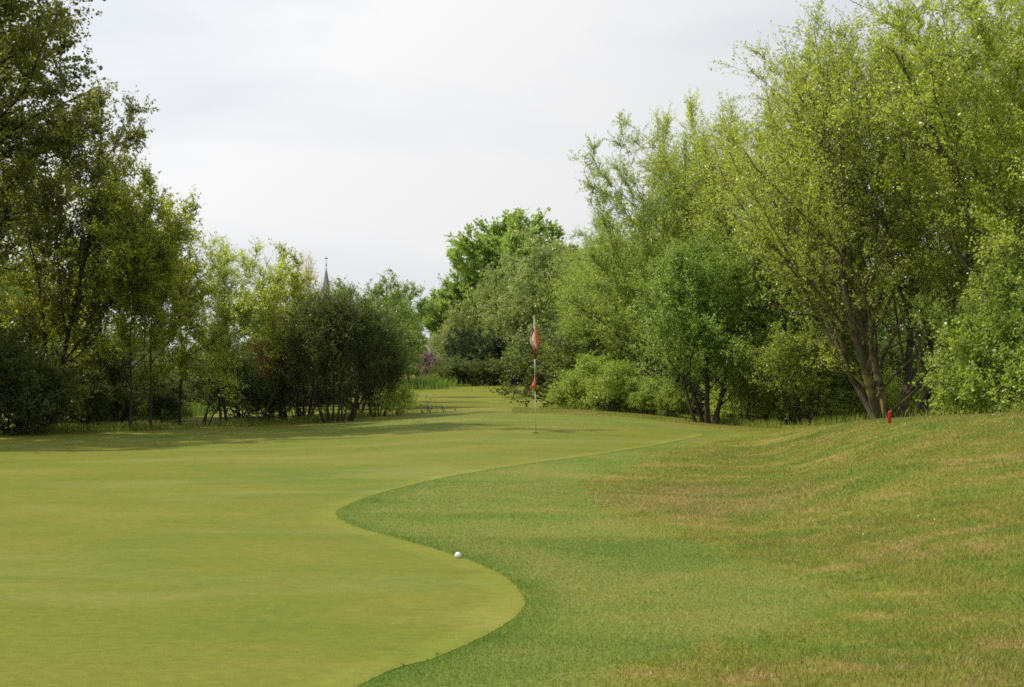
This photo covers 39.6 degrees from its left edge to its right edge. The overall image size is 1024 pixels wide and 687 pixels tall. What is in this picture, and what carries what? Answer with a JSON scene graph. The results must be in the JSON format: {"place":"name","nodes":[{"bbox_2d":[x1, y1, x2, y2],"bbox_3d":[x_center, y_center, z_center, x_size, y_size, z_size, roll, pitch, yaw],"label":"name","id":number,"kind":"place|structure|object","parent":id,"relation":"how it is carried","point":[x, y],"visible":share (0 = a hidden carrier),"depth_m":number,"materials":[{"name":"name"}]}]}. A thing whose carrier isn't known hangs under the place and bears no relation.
{"place":"outdoors","nodes":[
{"label":"outdoors","id":0,"kind":"place"},
{"bbox_2d":[101,399,217,420],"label":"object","id":1,"kind":"object","parent":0,"point":[197,409],"visible":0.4,"depth_m":38.36,"materials":[{"name":"green plant"}]},
{"bbox_2d":[396,376,471,390],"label":"tall grass","id":2,"kind":"structure","parent":0,"point":[430,383],"depth_m":78.83,"materials":[{"name":"green plant"}]},
{"bbox_2d":[0,0,1022,362],"label":"sky","id":3,"kind":"structure","parent":0,"point":[357,135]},
{"bbox_2d":[0,374,1023,686],"bbox_3d":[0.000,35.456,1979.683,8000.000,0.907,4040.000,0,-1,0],"label":"ground","id":4,"kind":"structure","parent":0,"point":[470,398],"depth_m":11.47,"materials":[{"name":"green plant"}]},
{"bbox_2d":[0,240,29,345],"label":"woodland tree","id":5,"kind":"object","parent":4,"relation":"on","point":[13,319],"visible":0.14,"depth_m":51.59,"materials":[{"name":"green plant"}]},
{"bbox_2d":[0,310,59,434],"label":"shrub","id":6,"kind":"object","parent":4,"relation":"on","point":[7,366],"visible":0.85,"depth_m":28.14,"materials":[{"name":"green plant"}]},
{"bbox_2d":[0,323,75,432],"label":"shrub","id":7,"kind":"object","parent":4,"relation":"on","point":[45,358],"visible":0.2,"depth_m":29.59,"materials":[{"name":"green plant"}]},
{"bbox_2d":[0,353,101,435],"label":"shrub","id":8,"kind":"object","parent":4,"relation":"on","point":[61,394],"visible":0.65,"depth_m":28.69,"materials":[{"name":"green plant"}]},
{"bbox_2d":[0,220,110,362],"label":"aspen tree","id":9,"kind":"object","parent":4,"relation":"on","point":[8,280],"visible":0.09,"depth_m":36.00,"materials":[{"name":"green plant"}]},
{"bbox_2d":[0,0,118,285],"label":"poplar tree","id":10,"kind":"object","parent":4,"relation":"on","point":[22,60],"visible":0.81,"depth_m":29.65,"materials":[{"name":"green plant"}]},
{"bbox_2d":[28,351,108,424],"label":"shrub","id":11,"kind":"object","parent":4,"relation":"on","point":[92,374],"visible":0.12,"depth_m":32.65,"materials":[{"name":"green plant"}]},
{"bbox_2d":[0,165,152,423],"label":"aspen tree","id":12,"kind":"object","parent":4,"relation":"on","point":[17,307],"visible":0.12,"depth_m":33.56,"materials":[{"name":"green plant"}]},
{"bbox_2d":[0,0,152,294],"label":"poplar tree","id":13,"kind":"object","parent":4,"relation":"on","point":[132,109],"visible":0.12,"depth_m":38.13,"materials":[{"name":"green plant"}]},
{"bbox_2d":[0,78,158,426],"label":"poplar tree","id":14,"kind":"object","parent":4,"relation":"on","point":[87,239],"visible":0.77,"depth_m":30.73,"materials":[{"name":"green plant"}]},
{"bbox_2d":[59,371,116,425],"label":"shrub","id":15,"kind":"object","parent":4,"relation":"on","point":[83,408],"visible":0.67,"depth_m":32.36,"materials":[{"name":"green plant"}]},
{"bbox_2d":[49,321,154,419],"bbox_3d":[-10.377,0.784,35.896,3.545,2.814,3.578,1,-1,-43],"label":"shrub","id":16,"kind":"object","parent":4,"relation":"on","point":[114,373],"visible":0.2,"depth_m":35.66,"materials":[{"name":"green plant"}]},
{"bbox_2d":[83,381,146,423],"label":"shrub","id":17,"kind":"object","parent":4,"relation":"on","point":[122,397],"visible":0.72,"depth_m":33.82,"materials":[{"name":"green plant"}]},
{"bbox_2d":[68,173,191,429],"bbox_3d":[-8.074,-0.736,30.222,2.452,5.828,2.834,0,-1,-8],"label":"aspen tree","id":18,"kind":"object","parent":4,"relation":"on","point":[122,255],"visible":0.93,"depth_m":29.73,"materials":[{"name":"green plant"}]},
{"bbox_2d":[88,337,173,388],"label":"shrub","id":19,"kind":"object","parent":4,"relation":"on","point":[146,358],"visible":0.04,"depth_m":55.85,"materials":[{"name":"green plant"}]},
{"bbox_2d":[104,306,164,358],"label":"woodland tree","id":20,"kind":"object","parent":4,"relation":"on","point":[129,332],"visible":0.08,"depth_m":66.10,"materials":[{"name":"green plant"}]},
{"bbox_2d":[94,148,205,428],"bbox_3d":[-7.756,-0.998,30.568,2.316,6.420,2.656,0,-1,-14],"label":"aspen tree","id":21,"kind":"object","parent":4,"relation":"on","point":[148,180],"visible":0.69,"depth_m":30.20,"materials":[{"name":"green plant"}]},
{"bbox_2d":[110,356,192,401],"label":"shrub","id":22,"kind":"object","parent":4,"relation":"on","point":[170,381],"visible":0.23,"depth_m":49.86,"materials":[{"name":"green plant"}]},
{"bbox_2d":[139,385,192,421],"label":"shrub","id":23,"kind":"object","parent":4,"relation":"on","point":[164,400],"visible":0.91,"depth_m":34.82,"materials":[{"name":"green plant"}]},
{"bbox_2d":[143,315,191,362],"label":"woodland tree","id":24,"kind":"object","parent":4,"relation":"on","point":[153,354],"visible":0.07,"depth_m":67.67,"materials":[{"name":"green plant"}]},
{"bbox_2d":[154,374,193,403],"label":"shrub","id":25,"kind":"object","parent":4,"relation":"on","point":[175,389],"visible":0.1,"depth_m":52.80,"materials":[{"name":"green plant"}]},
{"bbox_2d":[148,344,202,401],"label":"shrub","id":26,"kind":"object","parent":4,"relation":"on","point":[169,359],"visible":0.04,"depth_m":55.49,"materials":[{"name":"green plant"}]},
{"bbox_2d":[146,193,238,424],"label":"aspen tree","id":27,"kind":"object","parent":4,"relation":"on","point":[186,358],"visible":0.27,"depth_m":32.88,"materials":[{"name":"green plant"}]},
{"bbox_2d":[174,372,244,405],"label":"shrub","id":28,"kind":"object","parent":4,"relation":"on","point":[193,393],"visible":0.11,"depth_m":49.57,"materials":[{"name":"green plant"}]},
{"bbox_2d":[175,336,269,403],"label":"shrub","id":29,"kind":"object","parent":4,"relation":"on","point":[227,353],"visible":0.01,"depth_m":52.48,"materials":[{"name":"green plant"}]},
{"bbox_2d":[182,230,270,420],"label":"sallow tree","id":30,"kind":"object","parent":4,"relation":"on","point":[213,309],"visible":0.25,"depth_m":34.93,"materials":[{"name":"green plant"}]},
{"bbox_2d":[171,333,282,418],"bbox_3d":[-7.340,0.963,38.160,3.231,2.456,3.225,0,-1,5],"label":"shrub","id":31,"kind":"object","parent":4,"relation":"on","point":[245,370],"visible":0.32,"depth_m":37.70,"materials":[{"name":"green plant"}]},
{"bbox_2d":[190,237,275,424],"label":"sallow tree","id":32,"kind":"object","parent":4,"relation":"on","point":[223,274],"visible":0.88,"depth_m":32.28,"materials":[{"name":"green plant"}]},
{"bbox_2d":[217,237,306,424],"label":"sallow tree","id":33,"kind":"object","parent":4,"relation":"on","point":[260,288],"visible":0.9,"depth_m":32.40,"materials":[{"name":"green plant"}]},
{"bbox_2d":[230,365,305,420],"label":"shrub","id":34,"kind":"object","parent":4,"relation":"on","point":[259,392],"visible":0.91,"depth_m":34.03,"materials":[{"name":"green plant"}]},
{"bbox_2d":[247,299,311,420],"bbox_3d":[-5.454,0.512,34.637,2.248,3.233,1.683,1,-1,-27],"label":"copper bush","id":35,"kind":"object","parent":4,"relation":"on","point":[262,356],"visible":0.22,"depth_m":34.09,"materials":[{"name":"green plant"}]},
{"bbox_2d":[252,238,321,418],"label":"aspen tree","id":36,"kind":"object","parent":4,"relation":"on","point":[296,284],"visible":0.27,"depth_m":35.72,"materials":[{"name":"green plant"}]},
{"bbox_2d":[264,251,333,334],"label":"pale tree","id":37,"kind":"object","parent":4,"relation":"on","point":[307,265],"visible":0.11,"depth_m":66.34,"materials":[{"name":"green plant"}]},
{"bbox_2d":[263,304,343,418],"bbox_3d":[-4.965,0.499,34.442,2.028,3.081,1.940,0,1,-28],"label":"fan bush","id":38,"kind":"object","parent":4,"relation":"on","point":[298,414],"visible":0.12,"depth_m":34.21,"materials":[{"name":"green plant"}]},
{"bbox_2d":[275,363,357,414],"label":"shrub","id":39,"kind":"object","parent":4,"relation":"on","point":[322,401],"visible":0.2,"depth_m":38.93,"materials":[{"name":"green plant"}]},
{"bbox_2d":[267,277,414,422],"bbox_3d":[-3.964,0.236,32.436,3.303,3.498,3.454,0,-1,-23],"label":"fan bush","id":40,"kind":"object","parent":4,"relation":"on","point":[340,328],"visible":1,"depth_m":31.85,"materials":[{"name":"green plant"}]},
{"bbox_2d":[323,365,403,411],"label":"shrub","id":41,"kind":"object","parent":4,"relation":"on","point":[344,400],"visible":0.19,"depth_m":39.68,"materials":[{"name":"green plant"}]},
{"bbox_2d":[325,275,425,408],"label":"alder tree","id":42,"kind":"object","parent":4,"relation":"on","point":[412,341],"visible":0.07,"depth_m":45.84,"materials":[{"name":"green plant"}]},
{"bbox_2d":[344,328,416,416],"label":"fan bush","id":43,"kind":"object","parent":4,"relation":"on","point":[395,373],"visible":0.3,"depth_m":33.80,"materials":[{"name":"green plant"}]},
{"bbox_2d":[358,267,425,401],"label":"alder tree","id":44,"kind":"object","parent":4,"relation":"on","point":[378,290],"visible":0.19,"depth_m":47.94,"materials":[{"name":"green plant"}]},
{"bbox_2d":[374,382,425,415],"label":"shrub","id":45,"kind":"object","parent":4,"relation":"on","point":[404,391],"visible":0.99,"depth_m":33.83,"materials":[{"name":"green plant"}]},
{"bbox_2d":[381,289,427,393],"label":"alder tree","id":46,"kind":"object","parent":4,"relation":"on","point":[418,348],"visible":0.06,"depth_m":55.06,"materials":[{"name":"green plant"}]},
{"bbox_2d":[382,279,438,392],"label":"alder tree","id":47,"kind":"object","parent":4,"relation":"on","point":[419,305],"visible":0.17,"depth_m":62.70,"materials":[{"name":"green plant"}]},
{"bbox_2d":[414,348,439,377],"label":"lilac bush","id":48,"kind":"object","parent":4,"relation":"on","point":[428,359],"visible":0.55,"depth_m":86.62,"materials":[{"name":"purple plant"}]},
{"bbox_2d":[423,351,482,385],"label":"shrub","id":49,"kind":"object","parent":4,"relation":"on","point":[451,367],"visible":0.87,"depth_m":84.13,"materials":[{"name":"green plant"}]},
{"bbox_2d":[420,271,487,356],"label":"chestnut tree","id":50,"kind":"object","parent":4,"relation":"on","point":[445,301],"visible":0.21,"depth_m":99.09,"materials":[{"name":"green plant"}]},
{"bbox_2d":[426,300,484,383],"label":"willow tree","id":51,"kind":"object","parent":4,"relation":"on","point":[459,322],"visible":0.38,"depth_m":92.66,"materials":[{"name":"green plant"}]},
{"bbox_2d":[442,332,476,382],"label":"conifer tree","id":52,"kind":"object","parent":4,"relation":"on","point":[452,345],"visible":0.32,"depth_m":89.50,"materials":[{"name":"green plant"}]},
{"bbox_2d":[455,357,496,385],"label":"shrub","id":53,"kind":"object","parent":4,"relation":"on","point":[472,374],"visible":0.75,"depth_m":83.86,"materials":[{"name":"green plant"}]},
{"bbox_2d":[0,412,955,686],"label":"fringe","id":54,"kind":"object","parent":4,"relation":"on","point":[411,422],"visible":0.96,"depth_m":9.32,"materials":[{"name":"green plant"}]},
{"bbox_2d":[0,422,703,686],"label":"putting green","id":55,"kind":"object","parent":54,"relation":"on","point":[241,560],"visible":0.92,"depth_m":9.52,"materials":[{"name":"green plant"}]},
{"bbox_3d":[0.408,1.520,24.328,0.120,0.002,0.120,0,-1,0],"label":"hole cup","id":56,"kind":"object","parent":55,"relation":"in","visible":0},
{"bbox_2d":[530,316,538,431],"bbox_3d":[0.393,0.573,24.331,0.171,2.099,0.077,-1,-1,0],"label":"flagstick","id":57,"kind":"object","parent":56,"relation":"in","point":[534,339],"visible":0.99,"depth_m":24.34,"materials":[{"name":"paint"}]},
{"bbox_2d":[449,326,506,384],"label":"conifer tree","id":58,"kind":"object","parent":4,"relation":"on","point":[479,342],"visible":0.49,"depth_m":88.01,"materials":[{"name":"green plant"}]},
{"bbox_2d":[467,353,518,385],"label":"shrub","id":59,"kind":"object","parent":4,"relation":"on","point":[481,367],"visible":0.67,"depth_m":83.94,"materials":[{"name":"green plant"}]},
{"bbox_2d":[473,316,522,383],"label":"willow tree","id":60,"kind":"object","parent":4,"relation":"on","point":[492,321],"visible":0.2,"depth_m":89.44,"materials":[{"name":"green plant"}]},
{"bbox_2d":[480,340,516,383],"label":"conifer tree","id":61,"kind":"object","parent":4,"relation":"on","point":[500,356],"visible":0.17,"depth_m":88.08,"materials":[{"name":"green plant"}]},
{"bbox_2d":[488,362,523,384],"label":"shrub","id":62,"kind":"object","parent":4,"relation":"on","point":[508,376],"visible":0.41,"depth_m":83.89,"materials":[{"name":"green plant"}]},
{"bbox_2d":[500,341,525,378],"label":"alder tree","id":63,"kind":"object","parent":4,"relation":"on","point":[509,350],"visible":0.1,"depth_m":86.28,"materials":[{"name":"green plant"}]},
{"bbox_2d":[465,250,563,383],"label":"willow tree","id":64,"kind":"object","parent":4,"relation":"on","point":[496,290],"visible":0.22,"depth_m":91.51,"materials":[{"name":"green plant"}]},
{"bbox_2d":[444,206,586,329],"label":"chestnut tree","id":65,"kind":"object","parent":4,"relation":"on","point":[480,252],"visible":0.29,"depth_m":97.11,"materials":[{"name":"green plant"}]},
{"bbox_2d":[477,224,584,350],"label":"willow tree","id":66,"kind":"object","parent":4,"relation":"on","point":[528,297],"visible":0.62,"depth_m":87.11,"materials":[{"name":"green plant"}]},
{"bbox_2d":[544,378,583,408],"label":"shrub","id":67,"kind":"object","parent":4,"relation":"on","point":[559,392],"visible":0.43,"depth_m":36.20,"materials":[{"name":"green plant"}]},
{"bbox_2d":[484,323,644,406],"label":"shrub","id":68,"kind":"object","parent":4,"relation":"on","point":[563,362],"visible":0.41,"depth_m":40.56,"materials":[{"name":"green plant"}]},
{"bbox_2d":[558,313,632,402],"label":"willow tree","id":69,"kind":"object","parent":4,"relation":"on","point":[583,347],"visible":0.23,"depth_m":39.72,"materials":[{"name":"green plant"}]},
{"bbox_2d":[547,349,644,408],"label":"shrub","id":70,"kind":"object","parent":4,"relation":"on","point":[574,381],"visible":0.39,"depth_m":35.43,"materials":[{"name":"green plant"}]},
{"bbox_2d":[533,207,661,406],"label":"willow tree","id":71,"kind":"object","parent":4,"relation":"on","point":[548,298],"visible":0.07,"depth_m":44.06,"materials":[{"name":"green plant"}]},
{"bbox_2d":[537,257,684,406],"bbox_3d":[2.741,-0.312,39.657,4.230,4.676,4.944,0,-1,3],"label":"willow tree","id":72,"kind":"object","parent":4,"relation":"on","point":[583,328],"visible":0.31,"depth_m":39.17,"materials":[{"name":"green plant"}]},
{"bbox_2d":[580,357,651,410],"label":"shrub","id":73,"kind":"object","parent":4,"relation":"on","point":[617,380],"visible":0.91,"depth_m":34.22,"materials":[{"name":"green plant"}]},
{"bbox_2d":[622,375,670,414],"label":"shrub","id":74,"kind":"object","parent":4,"relation":"on","point":[644,396],"visible":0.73,"depth_m":33.47,"materials":[{"name":"green plant"}]},
{"bbox_2d":[615,101,682,413],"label":"narrow willow","id":75,"kind":"object","parent":4,"relation":"on","point":[668,118],"visible":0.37,"depth_m":38.44,"materials":[{"name":"green plant"}]},
{"bbox_2d":[554,109,744,389],"bbox_3d":[4.038,-2.008,37.123,5.052,8.172,5.894,-1,-1,35],"label":"willow tree","id":76,"kind":"object","parent":4,"relation":"on","point":[614,239],"visible":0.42,"depth_m":36.38,"materials":[{"name":"green plant"}]},
{"bbox_2d":[625,351,709,411],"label":"shrub","id":77,"kind":"object","parent":4,"relation":"on","point":[678,380],"visible":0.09,"depth_m":39.67,"materials":[{"name":"green plant"}]},
{"bbox_2d":[645,382,693,416],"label":"shrub","id":78,"kind":"object","parent":4,"relation":"on","point":[674,403],"visible":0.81,"depth_m":32.91,"materials":[{"name":"green plant"}]},
{"bbox_2d":[615,165,758,412],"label":"willow tree","id":79,"kind":"object","parent":4,"relation":"on","point":[656,256],"depth_m":40.87,"materials":[{"name":"green plant"}]},
{"bbox_2d":[640,338,733,412],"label":"shrub","id":80,"kind":"object","parent":4,"relation":"on","point":[698,392],"visible":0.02,"depth_m":40.84,"materials":[{"name":"green plant"}]},
{"bbox_2d":[674,84,710,414],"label":"narrow willow","id":81,"kind":"object","parent":4,"relation":"on","point":[690,110],"visible":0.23,"depth_m":38.24,"materials":[{"name":"green plant"}]},
{"bbox_2d":[618,215,774,423],"bbox_3d":[4.236,-0.438,31.028,3.742,4.751,3.878,-1,-1,39],"label":"willow tree","id":82,"kind":"object","parent":4,"relation":"on","point":[699,333],"visible":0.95,"depth_m":30.51,"materials":[{"name":"green plant"}]},
{"bbox_2d":[700,378,771,419],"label":"shrub","id":83,"kind":"object","parent":4,"relation":"on","point":[713,406],"visible":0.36,"depth_m":32.28,"materials":[{"name":"green plant"}]},
{"bbox_2d":[711,357,782,421],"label":"bush","id":84,"kind":"object","parent":4,"relation":"on","point":[743,387],"visible":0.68,"depth_m":30.36,"materials":[{"name":"green plant"}]},
{"bbox_2d":[688,369,808,416],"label":"shrub","id":85,"kind":"object","parent":4,"relation":"on","point":[710,379],"visible":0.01,"depth_m":39.18,"materials":[{"name":"green plant"}]},
{"bbox_2d":[634,35,867,417],"bbox_3d":[5.729,-2.604,33.490,5.236,9.527,6.614,-1,-1,31],"label":"willow tree","id":86,"kind":"object","parent":4,"relation":"on","point":[665,163],"visible":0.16,"depth_m":33.78,"materials":[{"name":"green plant"}]},
{"bbox_2d":[669,200,865,421],"bbox_3d":[5.952,-0.682,33.204,5.134,5.530,3.924,1,-1,-37],"label":"willow tree","id":87,"kind":"object","parent":4,"relation":"on","point":[719,262],"visible":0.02,"depth_m":32.83,"materials":[{"name":"green plant"}]},
{"bbox_2d":[741,383,809,423],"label":"shrub","id":88,"kind":"object","parent":4,"relation":"on","point":[773,411],"visible":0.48,"depth_m":30.88,"materials":[{"name":"green plant"}]},
{"bbox_2d":[734,319,850,424],"bbox_3d":[5.743,0.615,28.969,2.382,2.490,2.362,0,-1,-3],"label":"bush","id":89,"kind":"object","parent":4,"relation":"on","point":[792,362],"visible":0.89,"depth_m":28.72,"materials":[{"name":"green plant"}]},
{"bbox_2d":[701,153,906,424],"bbox_3d":[6.312,-1.177,31.683,4.251,6.561,5.515,0,-1,-10],"label":"willow tree","id":90,"kind":"object","parent":4,"relation":"on","point":[757,286],"visible":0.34,"depth_m":30.70,"materials":[{"name":"green plant"}]},
{"bbox_2d":[783,371,855,424],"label":"shrub","id":91,"kind":"object","parent":4,"relation":"on","point":[834,404],"visible":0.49,"depth_m":31.16,"materials":[{"name":"green plant"}]},
{"bbox_2d":[657,0,1023,418],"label":"great willow","id":92,"kind":"object","parent":4,"relation":"on","point":[805,201],"visible":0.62,"depth_m":26.77,"materials":[{"name":"green plant"}]},
{"bbox_2d":[808,359,882,421],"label":"bush","id":93,"kind":"object","parent":4,"relation":"on","point":[835,383],"visible":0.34,"depth_m":31.73,"materials":[{"name":"green plant"}]},
{"bbox_2d":[818,364,900,419],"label":"shrub","id":94,"kind":"object","parent":4,"relation":"on","point":[856,409],"visible":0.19,"depth_m":32.75,"materials":[{"name":"green plant"}]},
{"bbox_2d":[826,329,929,416],"bbox_3d":[9.215,0.857,38.480,4.175,2.690,4.150,1,-1,-35],"label":"shrub","id":95,"kind":"object","parent":4,"relation":"on","point":[889,355],"visible":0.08,"depth_m":38.00,"materials":[{"name":"green plant"}]},
{"bbox_2d":[857,299,904,348],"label":"woodland tree","id":96,"kind":"object","parent":4,"relation":"on","point":[881,334],"visible":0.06,"depth_m":46.01,"materials":[{"name":"green plant"}]},
{"bbox_2d":[866,258,922,349],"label":"woodland tree","id":97,"kind":"object","parent":4,"relation":"on","point":[892,319],"visible":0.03,"depth_m":47.97,"materials":[{"name":"green plant"}]},
{"bbox_2d":[805,12,1023,411],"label":"willow tree","id":98,"kind":"object","parent":4,"relation":"on","point":[946,308],"depth_m":32.61,"materials":[{"name":"green plant"}]},
{"bbox_2d":[879,370,951,417],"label":"shrub","id":99,"kind":"object","parent":4,"relation":"on","point":[910,403],"visible":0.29,"depth_m":32.09,"materials":[{"name":"green plant"}]},
{"bbox_2d":[820,0,1023,320],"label":"willow tree","id":100,"kind":"object","parent":4,"relation":"on","point":[992,210],"visible":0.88,"depth_m":23.77,"materials":[{"name":"green plant"}]},
{"bbox_2d":[891,259,954,343],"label":"woodland tree","id":101,"kind":"object","parent":4,"relation":"on","point":[900,315],"visible":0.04,"depth_m":46.02,"materials":[{"name":"green plant"}]},
{"bbox_2d":[871,319,985,410],"bbox_3d":[11.490,0.699,37.892,4.583,2.996,4.571,0,-1,0],"label":"shrub","id":102,"kind":"object","parent":4,"relation":"on","point":[913,360],"visible":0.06,"depth_m":37.65,"materials":[{"name":"green plant"}]},
{"bbox_2d":[904,232,1023,410],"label":"willow tree","id":103,"kind":"object","parent":4,"relation":"on","point":[1017,303],"visible":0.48,"depth_m":23.35,"materials":[{"name":"green plant"}]},
{"bbox_2d":[907,302,1023,414],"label":"shrub","id":104,"kind":"object","parent":4,"relation":"on","point":[1009,378],"visible":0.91,"depth_m":22.56,"materials":[{"name":"green plant"}]},
{"bbox_2d":[1,400,1023,434],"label":"long grass","id":105,"kind":"structure","parent":0,"point":[144,426],"depth_m":30.48,"materials":[{"name":"green plant"}]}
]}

